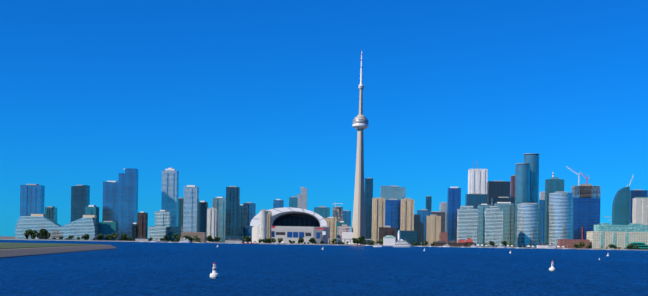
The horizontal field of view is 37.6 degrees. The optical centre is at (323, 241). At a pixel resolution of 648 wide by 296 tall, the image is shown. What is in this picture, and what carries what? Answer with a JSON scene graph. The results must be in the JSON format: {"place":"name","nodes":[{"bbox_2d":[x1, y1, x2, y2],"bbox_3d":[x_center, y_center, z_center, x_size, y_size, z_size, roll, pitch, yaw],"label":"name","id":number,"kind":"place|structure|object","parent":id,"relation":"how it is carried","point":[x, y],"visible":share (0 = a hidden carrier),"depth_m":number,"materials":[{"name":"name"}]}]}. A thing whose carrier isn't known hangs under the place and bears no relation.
{"place":"outdoors","nodes":[
{"label":"outdoors","id":0,"kind":"place"},
{"bbox_2d":[0,242,117,258],"bbox_3d":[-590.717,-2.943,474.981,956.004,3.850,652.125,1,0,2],"label":"spit","id":1,"kind":"structure","parent":0,"point":[10,250],"depth_m":494.48,"materials":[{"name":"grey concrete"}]},
{"bbox_2d":[0,236,637,249],"bbox_3d":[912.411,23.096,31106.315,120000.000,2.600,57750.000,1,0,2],"label":"ground","id":2,"kind":"structure","parent":0,"point":[7,237],"depth_m":2260.24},
{"bbox_2d":[24,229,33,236],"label":"tree","id":3,"kind":"object","parent":2,"relation":"on","point":[28,232],"visible":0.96,"depth_m":2420.22,"materials":[{"name":"green plant"}]},
{"bbox_2d":[20,184,44,215],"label":"building","id":4,"kind":"structure","parent":2,"relation":"on","point":[32,197],"depth_m":3023.68,"materials":[{"name":"blue glass"}]},
{"bbox_2d":[30,230,37,236],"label":"tree","id":5,"kind":"object","parent":2,"relation":"on","point":[33,233],"visible":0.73,"depth_m":2425.09,"materials":[{"name":"green plant"}]},
{"bbox_2d":[35,229,46,237],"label":"tree","id":6,"kind":"object","parent":2,"relation":"on","point":[40,234],"visible":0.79,"depth_m":2415.07,"materials":[{"name":"green plant"}]},
{"bbox_2d":[42,229,50,238],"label":"tree","id":7,"kind":"object","parent":2,"relation":"on","point":[47,234],"visible":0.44,"depth_m":2418.84,"materials":[{"name":"green plant"}]},
{"bbox_2d":[45,206,56,222],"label":"building","id":8,"kind":"structure","parent":2,"relation":"on","point":[50,212],"depth_m":3173.29,"materials":[{"name":"teal glass"}]},
{"bbox_2d":[15,214,97,239],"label":"terraced building","id":9,"kind":"structure","parent":2,"relation":"on","point":[83,225],"depth_m":2478.00,"materials":[{"name":"grey"}]},
{"bbox_2d":[71,185,89,221],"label":"building","id":10,"kind":"structure","parent":2,"relation":"on","point":[80,198],"depth_m":2968.89,"materials":[{"name":"blue glass"}]},
{"bbox_2d":[85,205,98,234],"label":"building","id":11,"kind":"structure","parent":2,"relation":"on","point":[91,209],"depth_m":2816.92,"materials":[{"name":"teal glass"}]},
{"bbox_2d":[99,221,117,240],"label":"building","id":12,"kind":"structure","parent":2,"relation":"on","point":[108,227],"depth_m":2512.54,"materials":[{"name":"teal glass"}]},
{"bbox_2d":[102,181,117,221],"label":"building","id":13,"kind":"structure","parent":2,"relation":"on","point":[110,202],"depth_m":2915.46,"materials":[{"name":"blue glass"}]},
{"bbox_2d":[109,233,117,239],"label":"tree","id":14,"kind":"object","parent":2,"relation":"on","point":[112,236],"visible":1,"depth_m":2340.59,"materials":[{"name":"green plant"}]},
{"bbox_2d":[118,168,137,240],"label":"building","id":15,"kind":"structure","parent":2,"relation":"on","point":[127,197],"depth_m":2833.55,"materials":[{"name":"blue glass"}]},
{"bbox_2d":[132,223,137,240],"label":"building","id":16,"kind":"structure","parent":2,"relation":"on","point":[134,230],"depth_m":2661.53,"materials":[{"name":"grey glass"}]},
{"bbox_2d":[135,238,148,240],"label":"quay house","id":17,"kind":"structure","parent":2,"relation":"on","point":[141,239],"depth_m":2270.65,"materials":[{"name":"grey concrete"}]},
{"bbox_2d":[137,211,147,237],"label":"building","id":18,"kind":"structure","parent":2,"relation":"on","point":[142,219],"depth_m":2711.25,"materials":[{"name":"brown"}]},
{"bbox_2d":[148,226,167,241],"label":"building","id":19,"kind":"structure","parent":2,"relation":"on","point":[156,233],"depth_m":2388.23,"materials":[{"name":"grey"}]},
{"bbox_2d":[155,210,170,226],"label":"building","id":20,"kind":"structure","parent":2,"relation":"on","point":[162,218],"depth_m":2447.98,"materials":[{"name":"grey"}]},
{"bbox_2d":[161,168,178,226],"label":"building","id":21,"kind":"structure","parent":2,"relation":"on","point":[170,187],"depth_m":2909.69,"materials":[{"name":"blue glass"}]},
{"bbox_2d":[168,227,182,241],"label":"building","id":22,"kind":"structure","parent":2,"relation":"on","point":[174,230],"depth_m":2427.23,"materials":[{"name":"teal glass"}]},
{"bbox_2d":[172,234,179,240],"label":"tree","id":23,"kind":"object","parent":2,"relation":"on","point":[175,237],"visible":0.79,"depth_m":2303.81,"materials":[{"name":"green plant"}]},
{"bbox_2d":[178,197,183,226],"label":"building","id":24,"kind":"structure","parent":2,"relation":"on","point":[180,209],"depth_m":3059.59,"materials":[{"name":"teal glass"}]},
{"bbox_2d":[183,185,198,231],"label":"building","id":25,"kind":"structure","parent":2,"relation":"on","point":[191,208],"depth_m":2857.61,"materials":[{"name":"blue glass"}]},
{"bbox_2d":[181,232,206,241],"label":"building","id":26,"kind":"structure","parent":2,"relation":"on","point":[201,236],"depth_m":2345.20,"materials":[{"name":"brown concrete"}]},
{"bbox_2d":[198,201,207,241],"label":"building","id":27,"kind":"structure","parent":2,"relation":"on","point":[202,218],"depth_m":3007.27,"materials":[{"name":"blue glass"}]},
{"bbox_2d":[206,235,212,241],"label":"tree","id":28,"kind":"object","parent":2,"relation":"on","point":[209,238],"visible":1,"depth_m":2289.26,"materials":[{"name":"green plant"}]},
{"bbox_2d":[207,207,217,241],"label":"building","id":29,"kind":"structure","parent":2,"relation":"on","point":[212,212],"depth_m":2655.13,"materials":[{"name":"grey"}]},
{"bbox_2d":[213,197,225,241],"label":"building","id":30,"kind":"structure","parent":2,"relation":"on","point":[219,203],"depth_m":3085.73,"materials":[{"name":"teal glass"}]},
{"bbox_2d":[225,186,239,238],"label":"building","id":31,"kind":"structure","parent":2,"relation":"on","point":[232,222],"depth_m":2803.70,"materials":[{"name":"teal glass"}]},
{"bbox_2d":[225,239,242,242],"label":"quay house","id":32,"kind":"structure","parent":2,"relation":"on","point":[233,240],"depth_m":2264.30,"materials":[{"name":"grey concrete"}]},
{"bbox_2d":[225,236,249,242],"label":"building","id":33,"kind":"structure","parent":2,"relation":"on","point":[235,237],"depth_m":2332.09,"materials":[{"name":"teal"}]},
{"bbox_2d":[239,205,242,235],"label":"building","id":34,"kind":"structure","parent":2,"relation":"on","point":[241,222],"depth_m":3103.97,"materials":[{"name":"teal glass"}]},
{"bbox_2d":[243,202,255,241],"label":"building","id":35,"kind":"structure","parent":2,"relation":"on","point":[249,210],"depth_m":2952.64,"materials":[{"name":"blue glass"}]},
{"bbox_2d":[259,209,267,242],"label":"building","id":36,"kind":"structure","parent":2,"relation":"on","point":[262,223],"depth_m":2451.95,"materials":[{"name":"grey concrete"}]},
{"bbox_2d":[267,211,271,238],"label":"building","id":37,"kind":"structure","parent":2,"relation":"on","point":[269,221],"depth_m":2454.90,"materials":[{"name":"grey concrete"}]},
{"bbox_2d":[273,199,283,208],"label":"building","id":38,"kind":"structure","parent":2,"relation":"on","point":[278,203],"depth_m":3300.70,"materials":[{"name":"blue glass"}]},
{"bbox_2d":[250,207,329,243],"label":"stadium","id":39,"kind":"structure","parent":2,"relation":"on","point":[292,224],"depth_m":2586.81,"materials":[{"name":"concrete"}]},
{"bbox_2d":[289,196,297,207],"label":"building","id":40,"kind":"structure","parent":2,"relation":"on","point":[293,201],"depth_m":3449.36,"materials":[{"name":"teal glass"}]},
{"bbox_2d":[297,187,306,209],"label":"building","id":41,"kind":"structure","parent":2,"relation":"on","point":[302,200],"depth_m":3599.11,"materials":[{"name":"grey"}]},
{"bbox_2d":[309,237,315,243],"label":"tree","id":42,"kind":"object","parent":2,"relation":"on","point":[312,240],"visible":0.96,"depth_m":2269.84,"materials":[{"name":"green plant"}]},
{"bbox_2d":[314,206,329,217],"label":"building","id":43,"kind":"structure","parent":2,"relation":"on","point":[323,211],"depth_m":3346.07,"materials":[{"name":"teal glass"}]},
{"bbox_2d":[324,217,336,243],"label":"building","id":44,"kind":"structure","parent":2,"relation":"on","point":[331,222],"depth_m":2945.04,"materials":[{"name":"grey concrete"}]},
{"bbox_2d":[333,206,342,221],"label":"building","id":45,"kind":"structure","parent":2,"relation":"on","point":[338,212],"depth_m":3494.39,"materials":[{"name":"grey"}]},
{"bbox_2d":[336,221,347,241],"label":"building","id":46,"kind":"structure","parent":2,"relation":"on","point":[340,223],"depth_m":2844.78,"materials":[{"name":"teal glass"}]},
{"bbox_2d":[337,224,350,243],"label":"building","id":47,"kind":"structure","parent":2,"relation":"on","point":[344,228],"depth_m":2694.44,"materials":[{"name":"grey"}]},
{"bbox_2d":[343,210,350,225],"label":"building","id":48,"kind":"structure","parent":2,"relation":"on","point":[346,215],"depth_m":3593.46,"materials":[{"name":"blue glass"}]},
{"bbox_2d":[342,232,353,243],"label":"building","id":49,"kind":"structure","parent":2,"relation":"on","point":[347,235],"depth_m":2593.94,"materials":[{"name":"white concrete"}]},
{"bbox_2d":[352,51,368,244],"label":"observation tower","id":50,"kind":"structure","parent":2,"relation":"on","point":[360,122],"depth_m":2688.29,"materials":[{"name":"concrete"}]},
{"bbox_2d":[358,236,365,243],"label":"tree","id":51,"kind":"object","parent":2,"relation":"on","point":[360,238],"visible":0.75,"depth_m":2292.34,"materials":[{"name":"green plant"}]},
{"bbox_2d":[365,178,372,243],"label":"building","id":52,"kind":"structure","parent":2,"relation":"on","point":[368,198],"depth_m":3241.39,"materials":[{"name":"teal glass"}]},
{"bbox_2d":[372,197,384,243],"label":"building","id":53,"kind":"structure","parent":2,"relation":"on","point":[378,212],"depth_m":2840.80,"materials":[{"name":"grey concrete"}]},
{"bbox_2d":[379,225,395,244],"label":"building","id":54,"kind":"structure","parent":2,"relation":"on","point":[384,231],"depth_m":2470.83,"materials":[{"name":"brown"}]},
{"bbox_2d":[383,231,399,244],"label":"waterfront building","id":55,"kind":"structure","parent":2,"relation":"on","point":[388,239],"depth_m":2253.24,"materials":[{"name":"concrete"}]},
{"bbox_2d":[385,199,400,243],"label":"building","id":56,"kind":"structure","parent":2,"relation":"on","point":[392,212],"depth_m":3038.93,"materials":[{"name":"blue glass"}]},
{"bbox_2d":[380,186,405,199],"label":"building","id":57,"kind":"structure","parent":2,"relation":"on","point":[392,192],"depth_m":3409.01,"materials":[{"name":"teal glass"}]},
{"bbox_2d":[400,198,413,230],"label":"building","id":58,"kind":"structure","parent":2,"relation":"on","point":[407,215],"depth_m":2838.44,"materials":[{"name":"grey concrete"}]},
{"bbox_2d":[400,231,416,245],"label":"building","id":59,"kind":"structure","parent":2,"relation":"on","point":[410,237],"depth_m":2409.34,"materials":[{"name":"blue glass"}]},
{"bbox_2d":[414,214,422,244],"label":"building","id":60,"kind":"structure","parent":2,"relation":"on","point":[418,226],"depth_m":2887.98,"materials":[{"name":"blue"}]},
{"bbox_2d":[417,209,430,243],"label":"building","id":61,"kind":"structure","parent":2,"relation":"on","point":[423,213],"depth_m":3285.86,"materials":[{"name":"blue glass"}]},
{"bbox_2d":[425,196,431,209],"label":"building","id":62,"kind":"structure","parent":2,"relation":"on","point":[428,202],"depth_m":3783.88,"materials":[{"name":"blue glass"}]},
{"bbox_2d":[426,214,440,245],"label":"building","id":63,"kind":"structure","parent":2,"relation":"on","point":[433,225],"depth_m":2786.19,"materials":[{"name":"grey concrete"}]},
{"bbox_2d":[431,211,444,231],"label":"building","id":64,"kind":"structure","parent":2,"relation":"on","point":[439,213],"depth_m":3483.41,"materials":[{"name":"grey"}]},
{"bbox_2d":[434,241,446,245],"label":"quay house","id":65,"kind":"structure","parent":2,"relation":"on","point":[439,243],"depth_m":2253.78,"materials":[{"name":"grey"}]},
{"bbox_2d":[440,202,446,231],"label":"building","id":66,"kind":"structure","parent":2,"relation":"on","point":[443,206],"depth_m":3632.47,"materials":[{"name":"grey"}]},
{"bbox_2d":[439,232,447,242],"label":"building","id":67,"kind":"structure","parent":2,"relation":"on","point":[443,236],"depth_m":2586.21,"materials":[{"name":"brick"}]},
{"bbox_2d":[447,240,456,246],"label":"quay house","id":68,"kind":"structure","parent":2,"relation":"on","point":[452,243],"depth_m":2248.89,"materials":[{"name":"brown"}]},
{"bbox_2d":[447,187,460,241],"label":"building","id":69,"kind":"structure","parent":2,"relation":"on","point":[453,199],"depth_m":3083.55,"materials":[{"name":"blue glass"}]},
{"bbox_2d":[457,239,465,246],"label":"quay house","id":70,"kind":"structure","parent":2,"relation":"on","point":[462,243],"depth_m":2248.12,"materials":[{"name":"brown"}]},
{"bbox_2d":[457,206,477,246],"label":"building","id":71,"kind":"structure","parent":2,"relation":"on","point":[467,221],"depth_m":2484.76,"materials":[{"name":"grey"}]},
{"bbox_2d":[465,238,472,246],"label":"quay house","id":72,"kind":"structure","parent":2,"relation":"on","point":[469,241],"depth_m":2249.69,"materials":[{"name":"brown"}]},
{"bbox_2d":[465,193,487,208],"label":"building","id":73,"kind":"structure","parent":2,"relation":"on","point":[475,200],"depth_m":3578.78,"materials":[{"name":"blue glass"}]},
{"bbox_2d":[468,160,487,193],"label":"building","id":74,"kind":"structure","parent":2,"relation":"on","point":[477,180],"depth_m":3976.94,"materials":[{"name":"grey"}]},
{"bbox_2d":[477,204,490,245],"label":"building","id":75,"kind":"structure","parent":2,"relation":"on","point":[480,233],"depth_m":2732.34,"materials":[{"name":"teal glass"}]},
{"bbox_2d":[484,206,502,246],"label":"building","id":76,"kind":"structure","parent":2,"relation":"on","point":[493,223],"depth_m":2482.72,"materials":[{"name":"grey"}]},
{"bbox_2d":[487,181,509,204],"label":"building","id":77,"kind":"structure","parent":2,"relation":"on","point":[496,189],"depth_m":3775.36,"materials":[{"name":"grey"}]},
{"bbox_2d":[491,197,514,224],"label":"building","id":78,"kind":"structure","parent":2,"relation":"on","point":[501,199],"depth_m":3625.81,"materials":[{"name":"blue glass"}]},
{"bbox_2d":[494,202,513,246],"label":"building","id":79,"kind":"structure","parent":2,"relation":"on","point":[507,208],"depth_m":2680.26,"materials":[{"name":"teal glass"}]},
{"bbox_2d":[510,175,514,197],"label":"building","id":80,"kind":"structure","parent":2,"relation":"on","point":[512,186],"depth_m":4072.56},
{"bbox_2d":[514,163,529,246],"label":"building","id":81,"kind":"structure","parent":2,"relation":"on","point":[522,182],"depth_m":3181.54,"materials":[{"name":"glass"},{"name":"concrete"}]},
{"bbox_2d":[517,203,539,247],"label":"building","id":82,"kind":"structure","parent":2,"relation":"on","point":[528,223],"depth_m":2544.01,"materials":[{"name":"blue glass"}]},
{"bbox_2d":[524,153,539,203],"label":"building","id":83,"kind":"structure","parent":2,"relation":"on","point":[532,159],"depth_m":3236.77,"materials":[{"name":"blue glass"}]},
{"bbox_2d":[539,199,544,243],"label":"building","id":84,"kind":"structure","parent":2,"relation":"on","point":[542,211],"depth_m":3174.42,"materials":[{"name":"blue glass"}]},
{"bbox_2d":[539,191,544,199],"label":"building","id":85,"kind":"structure","parent":2,"relation":"on","point":[542,194],"depth_m":3969.52,"materials":[{"name":"grey"}]},
{"bbox_2d":[537,244,555,247],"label":"quay house","id":86,"kind":"structure","parent":2,"relation":"on","point":[540,245],"depth_m":2242.58,"materials":[{"name":"white concrete"}]},
{"bbox_2d":[544,172,563,243],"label":"building","id":87,"kind":"structure","parent":2,"relation":"on","point":[553,184],"depth_m":2975.28,"materials":[{"name":"teal glass"}]},
{"bbox_2d":[548,191,572,247],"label":"building","id":88,"kind":"structure","parent":2,"relation":"on","point":[560,224],"depth_m":2542.00,"materials":[{"name":"grey"}]},
{"bbox_2d":[557,239,589,248],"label":"building","id":89,"kind":"structure","parent":2,"relation":"on","point":[567,243],"depth_m":2307.98,"materials":[{"name":"brick"}]},
{"bbox_2d":[571,184,600,239],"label":"building under construction","id":90,"kind":"structure","parent":2,"relation":"on","point":[586,211],"depth_m":2694.23,"materials":[{"name":"blue glass"}]},
{"bbox_2d":[566,166,581,185],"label":"crane","id":91,"kind":"object","parent":90,"relation":"on","point":[576,173],"visible":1,"depth_m":2701.85,"materials":[{"name":"white"}]},
{"bbox_2d":[587,223,647,248],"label":"waterfront building","id":92,"kind":"structure","parent":2,"relation":"on","point":[604,235],"depth_m":2305.84,"materials":[{"name":"grey"}]},
{"bbox_2d":[612,186,629,224],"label":"curved skyscraper","id":93,"kind":"structure","parent":2,"relation":"on","point":[621,209],"depth_m":3166.77,"materials":[{"name":"teal glass"}]},
{"bbox_2d":[623,242,647,249],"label":"green pavilion","id":94,"kind":"structure","parent":2,"relation":"on","point":[641,245],"depth_m":2269.31,"materials":[{"name":"teal glass"}]},
{"bbox_2d":[630,189,647,222],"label":"building","id":95,"kind":"structure","parent":2,"relation":"on","point":[635,193],"depth_m":3264.63,"materials":[{"name":"blue glass"}]},
{"bbox_2d":[632,197,647,224],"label":"building","id":96,"kind":"structure","parent":2,"relation":"on","point":[639,209],"depth_m":2719.13,"materials":[{"name":"grey"}]},
{"bbox_2d":[0,240,647,295],"bbox_3d":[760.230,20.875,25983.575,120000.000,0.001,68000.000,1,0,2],"label":"water","id":97,"kind":"structure","parent":0,"point":[152,269],"depth_m":263.18,"materials":[{"name":"blue liquid"}]},
{"bbox_2d":[179,238,191,242],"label":"ferry boat","id":98,"kind":"object","parent":97,"relation":"on","point":[183,240],"visible":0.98,"depth_m":2237.33,"materials":[{"name":"white"}]},
{"bbox_2d":[210,262,219,277],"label":"buoy","id":99,"kind":"object","parent":97,"relation":"on","point":[214,274],"visible":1,"depth_m":206.34,"materials":[{"name":"paint"}]},
{"bbox_2d":[393,239,413,247],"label":"ferry boat","id":100,"kind":"object","parent":97,"relation":"on","point":[401,243],"visible":0.96,"depth_m":1737.40,"materials":[{"name":"white"}]},
{"bbox_2d":[546,244,555,248],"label":"ferry boat","id":101,"kind":"object","parent":97,"relation":"on","point":[549,246],"visible":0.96,"depth_m":2213.49,"materials":[{"name":"white"}]},
{"bbox_2d":[549,261,555,270],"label":"buoy","id":102,"kind":"object","parent":97,"relation":"on","point":[552,268],"visible":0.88,"depth_m":307.10,"materials":[{"name":"paint"}]},
{"bbox_2d":[0,0,647,237],"label":"sky","id":103,"kind":"structure","parent":0,"point":[260,98],"materials":[{"name":"blue"}]},
{"bbox_2d":[328,238,378,244],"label":"building","id":104,"kind":"structure","parent":0,"point":[351,239],"depth_m":2525.30,"materials":[{"name":"grey concrete"}]}
]}

